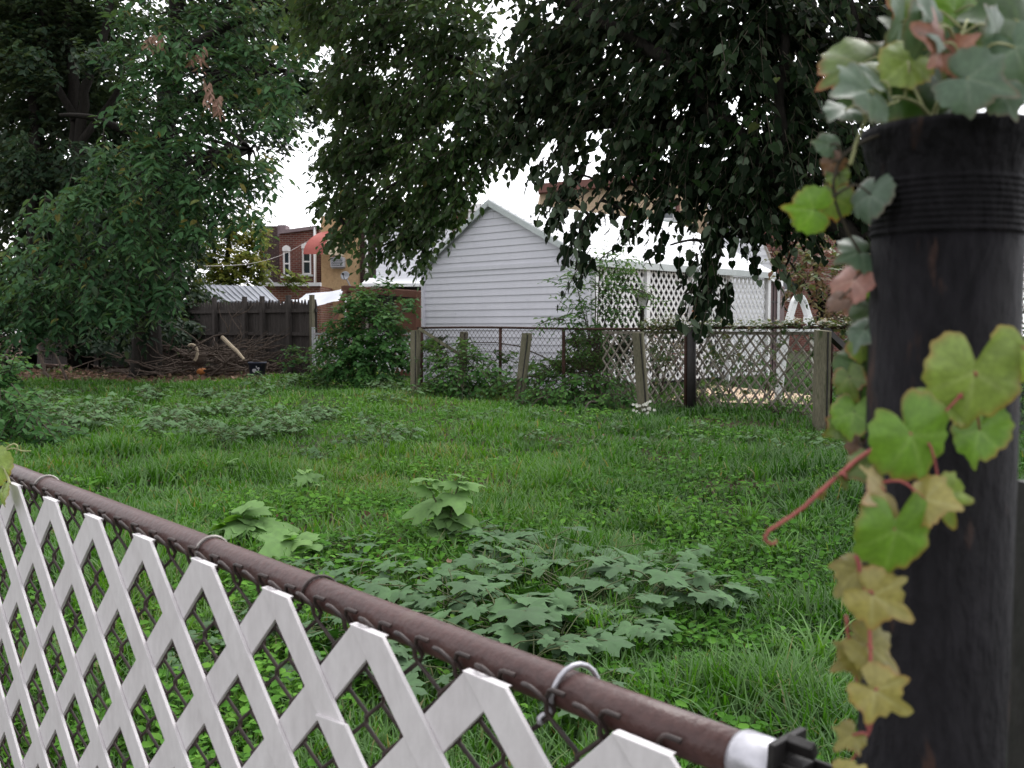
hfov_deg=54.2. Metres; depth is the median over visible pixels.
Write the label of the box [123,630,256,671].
lobed weed
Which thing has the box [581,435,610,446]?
weed
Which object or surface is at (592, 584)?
lobed weed
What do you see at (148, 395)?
weed
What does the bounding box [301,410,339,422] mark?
weed
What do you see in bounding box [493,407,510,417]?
weed
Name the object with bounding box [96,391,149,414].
weed
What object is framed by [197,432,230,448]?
grass tuft
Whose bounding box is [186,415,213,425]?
weed
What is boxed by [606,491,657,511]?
grass tuft
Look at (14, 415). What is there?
bush
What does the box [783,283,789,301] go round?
window
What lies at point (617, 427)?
weed
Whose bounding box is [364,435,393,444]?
weed
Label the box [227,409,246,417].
weed
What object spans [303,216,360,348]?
stucco house
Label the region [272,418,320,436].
weed
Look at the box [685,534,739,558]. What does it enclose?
grass tuft
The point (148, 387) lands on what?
weed
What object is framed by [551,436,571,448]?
weed
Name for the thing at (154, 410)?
weed
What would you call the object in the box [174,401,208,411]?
weed
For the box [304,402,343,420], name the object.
weed
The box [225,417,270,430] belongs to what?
weed
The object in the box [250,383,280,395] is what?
weed
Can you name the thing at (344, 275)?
satellite dish
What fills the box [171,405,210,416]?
weed
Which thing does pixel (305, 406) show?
weed
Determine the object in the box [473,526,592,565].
lobed weed
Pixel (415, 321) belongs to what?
shed
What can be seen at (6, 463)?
creeper vine
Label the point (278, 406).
weed
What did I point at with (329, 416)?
weed
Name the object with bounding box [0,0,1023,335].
sky
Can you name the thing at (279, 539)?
bright weed
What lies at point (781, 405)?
green bush
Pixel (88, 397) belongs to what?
weed
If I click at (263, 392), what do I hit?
weed
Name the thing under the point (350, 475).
grass tuft
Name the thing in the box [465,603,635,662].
lobed weed
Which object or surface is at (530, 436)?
weed
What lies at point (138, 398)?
weed
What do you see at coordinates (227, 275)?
yellowing tree
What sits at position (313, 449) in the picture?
weed
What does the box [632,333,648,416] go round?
timber post
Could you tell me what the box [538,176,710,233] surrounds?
tan house
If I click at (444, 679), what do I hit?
lobed weed
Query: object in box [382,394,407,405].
weed
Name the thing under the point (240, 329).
dead branch
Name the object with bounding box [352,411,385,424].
weed
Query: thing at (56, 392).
weed
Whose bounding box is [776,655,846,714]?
grass tuft
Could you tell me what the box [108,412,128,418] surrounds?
weed
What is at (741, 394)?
paving
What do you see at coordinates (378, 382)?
weed
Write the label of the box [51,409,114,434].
weed
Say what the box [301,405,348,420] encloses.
weed
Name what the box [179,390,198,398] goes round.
weed
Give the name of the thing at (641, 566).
lobed weed
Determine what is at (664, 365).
garden plant
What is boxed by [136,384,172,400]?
weed
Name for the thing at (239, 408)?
weed
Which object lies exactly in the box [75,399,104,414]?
weed
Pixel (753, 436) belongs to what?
weed
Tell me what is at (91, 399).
weed
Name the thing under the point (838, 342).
brace rail
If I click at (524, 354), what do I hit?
timber post
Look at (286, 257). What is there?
window
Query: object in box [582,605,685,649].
lobed weed
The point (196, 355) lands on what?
curved stick
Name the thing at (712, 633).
ground cover
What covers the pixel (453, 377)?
bramble bush
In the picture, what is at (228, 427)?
weed
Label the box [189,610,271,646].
lobed weed
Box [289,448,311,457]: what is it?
weed
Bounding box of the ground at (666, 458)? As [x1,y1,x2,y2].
[0,336,1023,767]
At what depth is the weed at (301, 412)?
12.38 m
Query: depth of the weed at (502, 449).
8.79 m
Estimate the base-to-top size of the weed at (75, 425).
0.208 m
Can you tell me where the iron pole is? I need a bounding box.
[856,112,1023,767]
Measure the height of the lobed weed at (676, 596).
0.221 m
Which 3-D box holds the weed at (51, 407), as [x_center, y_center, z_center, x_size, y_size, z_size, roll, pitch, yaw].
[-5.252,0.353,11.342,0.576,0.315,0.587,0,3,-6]
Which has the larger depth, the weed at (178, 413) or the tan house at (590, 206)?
the tan house at (590, 206)
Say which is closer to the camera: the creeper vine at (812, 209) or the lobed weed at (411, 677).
the creeper vine at (812, 209)
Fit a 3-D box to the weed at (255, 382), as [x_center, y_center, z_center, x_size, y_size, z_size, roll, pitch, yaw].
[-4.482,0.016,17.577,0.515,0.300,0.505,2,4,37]
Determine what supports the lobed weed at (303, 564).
on the ground at (666, 458)
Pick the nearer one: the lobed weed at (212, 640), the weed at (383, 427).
the lobed weed at (212, 640)
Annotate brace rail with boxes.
[418,327,464,359]
[823,328,845,350]
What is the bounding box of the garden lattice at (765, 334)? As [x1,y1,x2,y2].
[602,331,813,414]
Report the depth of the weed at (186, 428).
9.59 m
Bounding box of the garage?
[416,199,775,390]
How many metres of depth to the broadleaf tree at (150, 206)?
16.37 m
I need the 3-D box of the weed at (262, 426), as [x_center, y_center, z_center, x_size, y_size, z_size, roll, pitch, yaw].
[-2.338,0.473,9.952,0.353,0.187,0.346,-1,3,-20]
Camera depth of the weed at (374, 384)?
15.96 m
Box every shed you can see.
[200,284,277,305]
[331,285,420,375]
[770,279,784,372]
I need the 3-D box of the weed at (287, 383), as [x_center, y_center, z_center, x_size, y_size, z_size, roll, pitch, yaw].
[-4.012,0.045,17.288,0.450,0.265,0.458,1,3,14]
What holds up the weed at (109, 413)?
on the ground at (666, 458)
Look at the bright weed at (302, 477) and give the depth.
6.28 m
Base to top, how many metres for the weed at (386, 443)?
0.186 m
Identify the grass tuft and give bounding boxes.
[117,418,146,432]
[154,484,189,500]
[155,423,180,436]
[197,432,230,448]
[336,468,363,482]
[419,429,438,440]
[478,484,521,503]
[510,472,544,492]
[536,586,633,625]
[550,488,580,503]
[564,589,649,636]
[578,601,670,635]
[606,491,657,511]
[631,501,691,529]
[671,513,714,541]
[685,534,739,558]
[718,496,776,526]
[736,616,812,656]
[743,531,811,563]
[766,510,832,539]
[767,603,854,669]
[769,586,835,613]
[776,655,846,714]
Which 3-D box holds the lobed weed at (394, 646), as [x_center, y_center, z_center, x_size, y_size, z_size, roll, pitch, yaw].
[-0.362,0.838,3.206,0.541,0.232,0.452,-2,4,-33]
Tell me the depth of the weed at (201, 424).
9.33 m
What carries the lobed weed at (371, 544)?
on the ground at (666, 458)
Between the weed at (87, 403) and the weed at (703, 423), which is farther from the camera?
the weed at (87, 403)
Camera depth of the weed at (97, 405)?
11.91 m
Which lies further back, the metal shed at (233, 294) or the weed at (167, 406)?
the metal shed at (233, 294)
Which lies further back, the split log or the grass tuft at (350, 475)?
the split log
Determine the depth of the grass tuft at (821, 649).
3.29 m
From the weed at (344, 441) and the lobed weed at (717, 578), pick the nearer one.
the lobed weed at (717, 578)
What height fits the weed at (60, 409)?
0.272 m
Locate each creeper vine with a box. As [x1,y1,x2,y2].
[0,443,30,507]
[763,448,870,544]
[780,133,895,455]
[815,0,1023,165]
[828,325,1023,767]
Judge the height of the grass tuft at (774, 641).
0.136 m
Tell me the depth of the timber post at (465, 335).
16.84 m
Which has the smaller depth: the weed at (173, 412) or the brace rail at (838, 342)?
the weed at (173, 412)
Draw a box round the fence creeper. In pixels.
[637,311,850,398]
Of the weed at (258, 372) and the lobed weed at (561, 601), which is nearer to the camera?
the lobed weed at (561, 601)
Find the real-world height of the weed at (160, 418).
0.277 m
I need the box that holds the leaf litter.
[0,365,805,730]
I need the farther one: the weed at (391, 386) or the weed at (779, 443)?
the weed at (391, 386)
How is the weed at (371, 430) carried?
on the ground at (666, 458)
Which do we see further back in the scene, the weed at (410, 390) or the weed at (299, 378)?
the weed at (299, 378)
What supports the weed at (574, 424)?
on the ground at (666, 458)
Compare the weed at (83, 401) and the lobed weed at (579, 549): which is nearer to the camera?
the lobed weed at (579, 549)
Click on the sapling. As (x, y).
(579, 356)
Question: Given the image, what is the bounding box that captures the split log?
[220,335,244,360]
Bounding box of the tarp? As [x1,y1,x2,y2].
[283,289,345,317]
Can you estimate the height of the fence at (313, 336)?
1.150 m
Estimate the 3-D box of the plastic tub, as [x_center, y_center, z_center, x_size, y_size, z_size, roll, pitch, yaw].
[-5.498,-0.335,21.591,0.400,0.393,0.400,0,3,0]
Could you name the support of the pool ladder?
on the paving
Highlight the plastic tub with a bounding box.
[248,359,266,375]
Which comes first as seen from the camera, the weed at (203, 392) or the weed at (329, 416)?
the weed at (329, 416)
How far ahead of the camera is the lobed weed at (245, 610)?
3.49 m
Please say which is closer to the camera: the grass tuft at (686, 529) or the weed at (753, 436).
the grass tuft at (686, 529)
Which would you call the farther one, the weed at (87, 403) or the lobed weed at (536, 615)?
the weed at (87, 403)
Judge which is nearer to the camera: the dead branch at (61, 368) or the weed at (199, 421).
the weed at (199, 421)
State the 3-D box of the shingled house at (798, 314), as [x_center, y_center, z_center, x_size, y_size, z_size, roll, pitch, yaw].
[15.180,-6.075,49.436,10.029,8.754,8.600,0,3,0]
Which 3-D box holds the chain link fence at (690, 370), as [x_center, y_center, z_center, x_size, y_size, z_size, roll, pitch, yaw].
[1.206,-0.220,14.355,0.130,1.221,8.684,-3,4,-42]
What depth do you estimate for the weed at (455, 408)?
11.59 m
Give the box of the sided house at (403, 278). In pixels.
[359,224,456,353]
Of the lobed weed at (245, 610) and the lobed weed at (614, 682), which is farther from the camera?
the lobed weed at (245, 610)
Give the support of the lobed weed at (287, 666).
on the ground at (666, 458)
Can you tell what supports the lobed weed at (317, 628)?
on the ground at (666, 458)
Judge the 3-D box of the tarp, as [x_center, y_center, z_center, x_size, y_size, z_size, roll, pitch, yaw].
[-5.103,-1.589,27.450,1.954,2.276,5.138,-3,4,-43]
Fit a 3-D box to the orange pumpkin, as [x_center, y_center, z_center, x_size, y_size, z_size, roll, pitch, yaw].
[-7.031,-0.299,22.710,0.270,0.237,0.270,-1,3,-20]
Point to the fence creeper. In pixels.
(665, 325)
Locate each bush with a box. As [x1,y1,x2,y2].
[0,352,94,451]
[409,337,518,400]
[483,348,636,413]
[651,379,754,415]
[738,391,811,417]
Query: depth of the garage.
18.05 m
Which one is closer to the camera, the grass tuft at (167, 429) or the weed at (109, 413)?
the grass tuft at (167, 429)
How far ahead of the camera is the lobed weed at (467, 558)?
4.10 m
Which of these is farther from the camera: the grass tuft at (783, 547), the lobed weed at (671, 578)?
the grass tuft at (783, 547)
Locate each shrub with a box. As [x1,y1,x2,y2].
[0,245,205,369]
[273,345,330,374]
[299,272,421,390]
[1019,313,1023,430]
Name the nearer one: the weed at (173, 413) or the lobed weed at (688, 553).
the lobed weed at (688, 553)
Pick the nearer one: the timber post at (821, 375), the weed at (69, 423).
the weed at (69, 423)
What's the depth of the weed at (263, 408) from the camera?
12.13 m
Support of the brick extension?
on the ground at (666, 458)
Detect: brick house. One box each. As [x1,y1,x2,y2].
[260,225,289,281]
[278,225,320,282]
[359,214,376,345]
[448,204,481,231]
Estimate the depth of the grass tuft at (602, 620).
3.41 m
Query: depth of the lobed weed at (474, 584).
3.60 m
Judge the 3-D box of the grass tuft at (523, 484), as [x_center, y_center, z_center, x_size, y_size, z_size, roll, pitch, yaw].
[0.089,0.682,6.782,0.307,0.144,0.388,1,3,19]
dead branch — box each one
[0,322,91,363]
[14,317,71,379]
[35,337,74,379]
[225,302,259,374]
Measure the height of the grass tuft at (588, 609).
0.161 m
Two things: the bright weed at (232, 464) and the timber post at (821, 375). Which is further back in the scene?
the timber post at (821, 375)
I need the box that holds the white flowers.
[632,400,655,415]
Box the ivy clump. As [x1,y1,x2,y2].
[421,330,634,397]
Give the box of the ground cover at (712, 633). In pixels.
[0,373,1023,767]
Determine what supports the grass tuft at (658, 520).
on the ground at (666, 458)
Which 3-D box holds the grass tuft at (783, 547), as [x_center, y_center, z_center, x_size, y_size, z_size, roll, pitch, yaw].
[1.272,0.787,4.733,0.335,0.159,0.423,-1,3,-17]
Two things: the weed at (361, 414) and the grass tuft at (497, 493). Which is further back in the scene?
the weed at (361, 414)
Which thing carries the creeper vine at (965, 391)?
attached to the iron pole
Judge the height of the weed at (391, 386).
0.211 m
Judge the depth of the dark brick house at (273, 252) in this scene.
42.95 m
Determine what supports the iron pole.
on the ground at (666, 458)
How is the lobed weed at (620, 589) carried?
on the ground at (666, 458)
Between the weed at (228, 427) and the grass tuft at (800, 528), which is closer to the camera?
the grass tuft at (800, 528)
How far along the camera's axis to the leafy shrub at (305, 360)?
21.43 m
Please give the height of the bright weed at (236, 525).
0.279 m
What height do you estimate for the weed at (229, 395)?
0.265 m
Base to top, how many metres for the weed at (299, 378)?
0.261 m
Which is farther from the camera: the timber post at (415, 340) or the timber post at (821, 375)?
the timber post at (415, 340)
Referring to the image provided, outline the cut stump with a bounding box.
[193,351,206,364]
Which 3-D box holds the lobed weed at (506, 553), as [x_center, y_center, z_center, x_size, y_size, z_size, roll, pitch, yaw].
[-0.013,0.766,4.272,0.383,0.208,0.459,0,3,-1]
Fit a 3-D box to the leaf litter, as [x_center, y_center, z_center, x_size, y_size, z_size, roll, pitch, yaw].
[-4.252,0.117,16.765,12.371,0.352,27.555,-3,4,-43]
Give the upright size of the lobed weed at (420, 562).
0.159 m
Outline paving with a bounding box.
[668,385,811,403]
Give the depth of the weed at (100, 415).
9.73 m
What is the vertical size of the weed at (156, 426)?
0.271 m
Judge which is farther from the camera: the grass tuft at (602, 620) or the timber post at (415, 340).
the timber post at (415, 340)
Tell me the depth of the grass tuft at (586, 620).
3.44 m
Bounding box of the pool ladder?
[774,295,819,398]
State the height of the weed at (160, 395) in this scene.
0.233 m
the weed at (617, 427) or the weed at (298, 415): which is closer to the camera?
the weed at (617, 427)
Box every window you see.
[281,251,289,277]
[300,249,312,275]
[663,208,676,221]
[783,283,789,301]
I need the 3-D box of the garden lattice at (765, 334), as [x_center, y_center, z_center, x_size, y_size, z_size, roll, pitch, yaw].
[2.487,-0.189,13.075,0.030,0.998,3.594,-3,4,-41]
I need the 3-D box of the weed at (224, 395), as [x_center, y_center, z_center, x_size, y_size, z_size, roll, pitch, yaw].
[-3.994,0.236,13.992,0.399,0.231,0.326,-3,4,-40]
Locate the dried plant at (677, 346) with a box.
[644,311,697,394]
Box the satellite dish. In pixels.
[341,271,350,285]
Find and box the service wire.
[222,242,305,265]
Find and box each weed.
[26,389,69,405]
[32,402,72,416]
[33,387,68,401]
[43,406,96,423]
[46,402,81,412]
[46,406,89,419]
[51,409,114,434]
[55,398,99,413]
[55,411,117,432]
[55,418,92,435]
[59,421,84,426]
[61,388,81,396]
[67,410,121,425]
[74,395,103,404]
[75,394,104,405]
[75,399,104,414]
[85,407,114,418]
[93,399,122,414]
[93,402,122,412]
[95,409,120,422]
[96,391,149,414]
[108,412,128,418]
[111,396,150,408]
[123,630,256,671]
[125,407,167,417]
[126,416,192,437]
[128,410,185,428]
[130,382,164,396]
[133,391,157,401]
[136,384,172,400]
[136,384,175,397]
[138,404,196,414]
[143,390,172,399]
[143,411,193,419]
[144,410,196,428]
[147,409,192,419]
[148,403,184,413]
[149,407,189,417]
[162,414,191,429]
[169,421,204,433]
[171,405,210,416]
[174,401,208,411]
[177,419,224,434]
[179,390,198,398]
[183,418,214,425]
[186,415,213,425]
[188,387,221,397]
[189,388,218,399]
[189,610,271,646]
[195,420,249,442]
[196,399,236,415]
[199,405,224,416]
[202,387,230,398]
[205,597,303,638]
[208,500,300,546]
[212,393,239,401]
[212,419,243,435]
[214,398,254,411]
[215,433,250,443]
[217,458,244,475]
[219,392,252,401]
[223,420,269,437]
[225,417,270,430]
[227,399,269,417]
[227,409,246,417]
[234,388,260,397]
[236,427,269,439]
[240,377,270,387]
[245,404,282,416]
[246,424,285,440]
[248,371,270,380]
[248,409,290,422]
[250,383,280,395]
[251,390,271,395]
[258,525,328,565]
[260,403,300,417]
[260,416,303,432]
[261,422,294,433]
[265,642,402,686]
[268,419,311,435]
[269,379,294,387]
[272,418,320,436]
[281,615,346,649]
[282,376,307,386]
[283,553,356,574]
[285,374,309,383]
[287,468,324,496]
[289,412,311,420]
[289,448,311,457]
[290,407,309,418]
[295,403,329,417]
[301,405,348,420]
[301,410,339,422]
[301,445,340,462]
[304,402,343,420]
[310,601,421,659]
[314,411,343,422]
[321,525,381,560]
[325,559,404,586]
[331,432,371,448]
[350,550,431,577]
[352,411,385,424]
[352,576,434,603]
[353,420,409,448]
[356,418,385,427]
[357,567,516,618]
[360,648,427,697]
[361,379,390,389]
[364,391,392,400]
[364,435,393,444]
[366,421,392,429]
[368,435,409,446]
[371,378,404,389]
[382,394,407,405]
[387,382,401,389]
[387,423,436,441]
[396,384,427,395]
[400,586,577,651]
[402,474,487,546]
[410,654,511,696]
[428,535,548,580]
[430,609,593,675]
[438,405,463,418]
[443,517,545,547]
[443,579,583,636]
[460,415,481,424]
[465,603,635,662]
[467,533,551,574]
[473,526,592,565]
[476,410,500,419]
[486,533,640,607]
[491,445,509,453]
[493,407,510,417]
[518,428,551,442]
[521,536,659,571]
[525,409,550,417]
[531,563,672,633]
[535,667,634,718]
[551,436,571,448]
[564,421,587,428]
[577,559,693,596]
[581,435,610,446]
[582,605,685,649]
[592,561,759,611]
[608,421,633,432]
[635,543,713,572]
[637,436,660,446]
[650,426,681,439]
[651,568,756,616]
[675,574,775,607]
[685,419,720,434]
[689,434,728,446]
[738,429,765,440]
[763,437,797,449]
[796,432,827,441]
[808,437,841,449]
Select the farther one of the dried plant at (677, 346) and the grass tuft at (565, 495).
the dried plant at (677, 346)
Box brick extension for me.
[259,282,332,356]
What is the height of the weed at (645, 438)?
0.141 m
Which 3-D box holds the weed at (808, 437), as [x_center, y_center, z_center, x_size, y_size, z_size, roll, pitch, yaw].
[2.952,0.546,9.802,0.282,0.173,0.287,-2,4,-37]
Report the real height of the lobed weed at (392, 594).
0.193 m
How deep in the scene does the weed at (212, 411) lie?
12.43 m
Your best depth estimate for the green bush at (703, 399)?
13.21 m
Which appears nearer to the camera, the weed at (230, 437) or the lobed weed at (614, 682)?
the lobed weed at (614, 682)
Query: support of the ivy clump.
on the ground at (666, 458)
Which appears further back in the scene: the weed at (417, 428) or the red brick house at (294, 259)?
the red brick house at (294, 259)
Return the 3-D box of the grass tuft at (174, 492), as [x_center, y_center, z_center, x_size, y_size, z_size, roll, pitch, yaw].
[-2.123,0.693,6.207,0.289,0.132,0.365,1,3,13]
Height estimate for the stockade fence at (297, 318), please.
1.860 m
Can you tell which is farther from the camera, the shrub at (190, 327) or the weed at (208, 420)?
the shrub at (190, 327)
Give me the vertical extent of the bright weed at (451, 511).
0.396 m
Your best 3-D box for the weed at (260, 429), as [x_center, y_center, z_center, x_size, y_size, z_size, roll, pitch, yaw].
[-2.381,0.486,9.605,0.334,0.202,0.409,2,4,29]
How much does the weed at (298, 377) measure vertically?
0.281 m
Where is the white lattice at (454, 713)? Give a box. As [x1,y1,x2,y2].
[0,481,680,767]
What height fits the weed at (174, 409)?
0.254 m
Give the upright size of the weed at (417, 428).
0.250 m
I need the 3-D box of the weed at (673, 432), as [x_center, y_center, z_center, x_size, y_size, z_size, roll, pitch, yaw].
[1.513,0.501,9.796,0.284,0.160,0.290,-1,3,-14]
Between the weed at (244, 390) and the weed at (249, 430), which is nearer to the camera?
the weed at (249, 430)
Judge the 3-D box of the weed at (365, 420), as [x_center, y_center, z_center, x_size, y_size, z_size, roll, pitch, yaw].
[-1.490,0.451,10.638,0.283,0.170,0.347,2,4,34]
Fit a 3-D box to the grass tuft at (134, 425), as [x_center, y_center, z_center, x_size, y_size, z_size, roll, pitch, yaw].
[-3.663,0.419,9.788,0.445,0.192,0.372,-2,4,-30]
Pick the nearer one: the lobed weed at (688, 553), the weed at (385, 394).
the lobed weed at (688, 553)
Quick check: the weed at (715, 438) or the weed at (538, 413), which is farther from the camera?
the weed at (538, 413)
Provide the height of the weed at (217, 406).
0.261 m
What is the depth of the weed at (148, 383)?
14.79 m
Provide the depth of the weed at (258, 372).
19.33 m
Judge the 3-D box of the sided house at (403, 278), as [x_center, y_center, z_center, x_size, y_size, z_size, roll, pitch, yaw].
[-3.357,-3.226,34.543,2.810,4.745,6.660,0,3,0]
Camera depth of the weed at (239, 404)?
12.82 m
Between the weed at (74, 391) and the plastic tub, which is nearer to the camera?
the weed at (74, 391)
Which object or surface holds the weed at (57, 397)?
on the ground at (666, 458)
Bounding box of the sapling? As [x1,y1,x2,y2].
[529,240,670,400]
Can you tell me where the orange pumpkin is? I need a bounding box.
[196,367,205,375]
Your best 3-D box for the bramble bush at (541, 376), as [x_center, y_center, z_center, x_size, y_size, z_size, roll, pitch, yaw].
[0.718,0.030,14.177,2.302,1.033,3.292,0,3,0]
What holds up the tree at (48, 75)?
on the ground at (666, 458)
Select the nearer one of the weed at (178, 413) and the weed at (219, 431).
the weed at (219, 431)
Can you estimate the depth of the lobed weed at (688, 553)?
4.48 m
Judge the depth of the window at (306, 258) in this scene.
41.86 m
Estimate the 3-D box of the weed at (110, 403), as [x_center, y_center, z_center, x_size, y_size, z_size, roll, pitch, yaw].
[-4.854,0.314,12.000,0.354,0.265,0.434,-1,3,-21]
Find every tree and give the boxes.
[0,0,344,369]
[0,0,353,377]
[183,210,310,294]
[263,0,978,343]
[761,234,857,337]
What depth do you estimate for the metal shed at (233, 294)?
31.16 m
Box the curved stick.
[188,343,198,361]
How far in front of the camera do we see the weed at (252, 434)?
9.62 m
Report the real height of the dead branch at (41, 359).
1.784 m
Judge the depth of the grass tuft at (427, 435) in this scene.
9.78 m
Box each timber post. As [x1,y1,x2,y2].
[410,330,420,390]
[458,331,467,387]
[515,333,531,401]
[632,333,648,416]
[812,329,831,431]
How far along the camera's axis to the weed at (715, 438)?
8.81 m
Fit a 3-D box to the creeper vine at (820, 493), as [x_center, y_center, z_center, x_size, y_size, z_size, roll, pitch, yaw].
[0.167,0.059,0.542,0.063,0.055,0.012,0,3,0]
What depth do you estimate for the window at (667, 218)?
33.78 m
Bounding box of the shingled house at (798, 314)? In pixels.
[764,178,869,350]
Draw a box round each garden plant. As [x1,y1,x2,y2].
[630,341,683,396]
[698,336,761,395]
[749,340,810,398]
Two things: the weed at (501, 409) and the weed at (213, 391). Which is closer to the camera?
the weed at (501, 409)
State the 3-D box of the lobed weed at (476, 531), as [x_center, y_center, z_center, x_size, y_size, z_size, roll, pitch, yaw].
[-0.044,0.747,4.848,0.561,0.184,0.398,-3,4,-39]
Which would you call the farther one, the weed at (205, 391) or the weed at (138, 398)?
the weed at (205, 391)
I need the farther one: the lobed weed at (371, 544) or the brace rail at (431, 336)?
the brace rail at (431, 336)
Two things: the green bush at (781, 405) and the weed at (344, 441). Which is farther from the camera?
the green bush at (781, 405)
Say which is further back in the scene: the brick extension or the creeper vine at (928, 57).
the brick extension
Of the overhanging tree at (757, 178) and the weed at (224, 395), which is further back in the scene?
the weed at (224, 395)
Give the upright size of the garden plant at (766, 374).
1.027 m
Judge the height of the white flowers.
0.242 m
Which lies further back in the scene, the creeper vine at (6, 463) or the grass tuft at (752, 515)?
the grass tuft at (752, 515)
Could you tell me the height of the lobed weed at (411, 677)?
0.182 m
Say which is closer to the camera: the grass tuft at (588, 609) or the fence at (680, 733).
the fence at (680, 733)
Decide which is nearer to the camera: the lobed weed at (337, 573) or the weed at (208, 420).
the lobed weed at (337, 573)
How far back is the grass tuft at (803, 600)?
3.92 m
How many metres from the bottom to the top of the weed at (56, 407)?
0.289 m
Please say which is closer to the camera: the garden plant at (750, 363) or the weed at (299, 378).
the garden plant at (750, 363)
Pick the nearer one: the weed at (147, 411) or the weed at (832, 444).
the weed at (832, 444)
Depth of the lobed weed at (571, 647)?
3.05 m
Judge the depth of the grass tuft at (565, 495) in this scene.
6.19 m
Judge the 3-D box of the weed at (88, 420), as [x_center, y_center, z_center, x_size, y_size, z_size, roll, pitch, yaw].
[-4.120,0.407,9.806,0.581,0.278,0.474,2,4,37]
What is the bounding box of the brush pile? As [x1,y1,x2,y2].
[65,300,325,377]
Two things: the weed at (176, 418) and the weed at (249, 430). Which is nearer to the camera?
the weed at (249, 430)
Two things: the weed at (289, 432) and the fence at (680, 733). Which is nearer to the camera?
the fence at (680, 733)
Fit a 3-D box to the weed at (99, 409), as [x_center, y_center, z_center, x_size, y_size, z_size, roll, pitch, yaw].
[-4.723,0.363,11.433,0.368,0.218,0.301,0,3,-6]
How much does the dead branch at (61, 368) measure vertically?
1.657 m
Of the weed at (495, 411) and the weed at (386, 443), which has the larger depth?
the weed at (495, 411)
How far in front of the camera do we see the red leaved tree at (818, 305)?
18.49 m
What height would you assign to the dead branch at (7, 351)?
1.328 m
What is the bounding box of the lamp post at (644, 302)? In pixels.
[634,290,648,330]
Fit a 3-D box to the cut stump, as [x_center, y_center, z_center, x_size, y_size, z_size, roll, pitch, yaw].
[-6.927,-0.577,22.203,0.306,0.341,0.317,-2,4,-26]
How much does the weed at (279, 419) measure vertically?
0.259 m
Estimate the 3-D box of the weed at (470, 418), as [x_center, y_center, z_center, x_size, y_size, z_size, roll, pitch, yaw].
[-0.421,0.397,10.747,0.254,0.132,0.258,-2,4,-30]
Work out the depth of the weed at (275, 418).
11.07 m
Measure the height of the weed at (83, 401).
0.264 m
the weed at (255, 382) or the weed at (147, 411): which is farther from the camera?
the weed at (255, 382)
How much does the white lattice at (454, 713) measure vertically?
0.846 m
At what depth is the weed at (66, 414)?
10.37 m
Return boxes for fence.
[0,463,832,767]
[37,295,317,374]
[312,327,420,371]
[417,326,848,414]
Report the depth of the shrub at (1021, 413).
10.32 m
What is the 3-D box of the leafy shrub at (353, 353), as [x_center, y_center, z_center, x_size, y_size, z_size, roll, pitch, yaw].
[-2.753,-0.816,17.725,2.391,2.320,2.139,0,3,0]

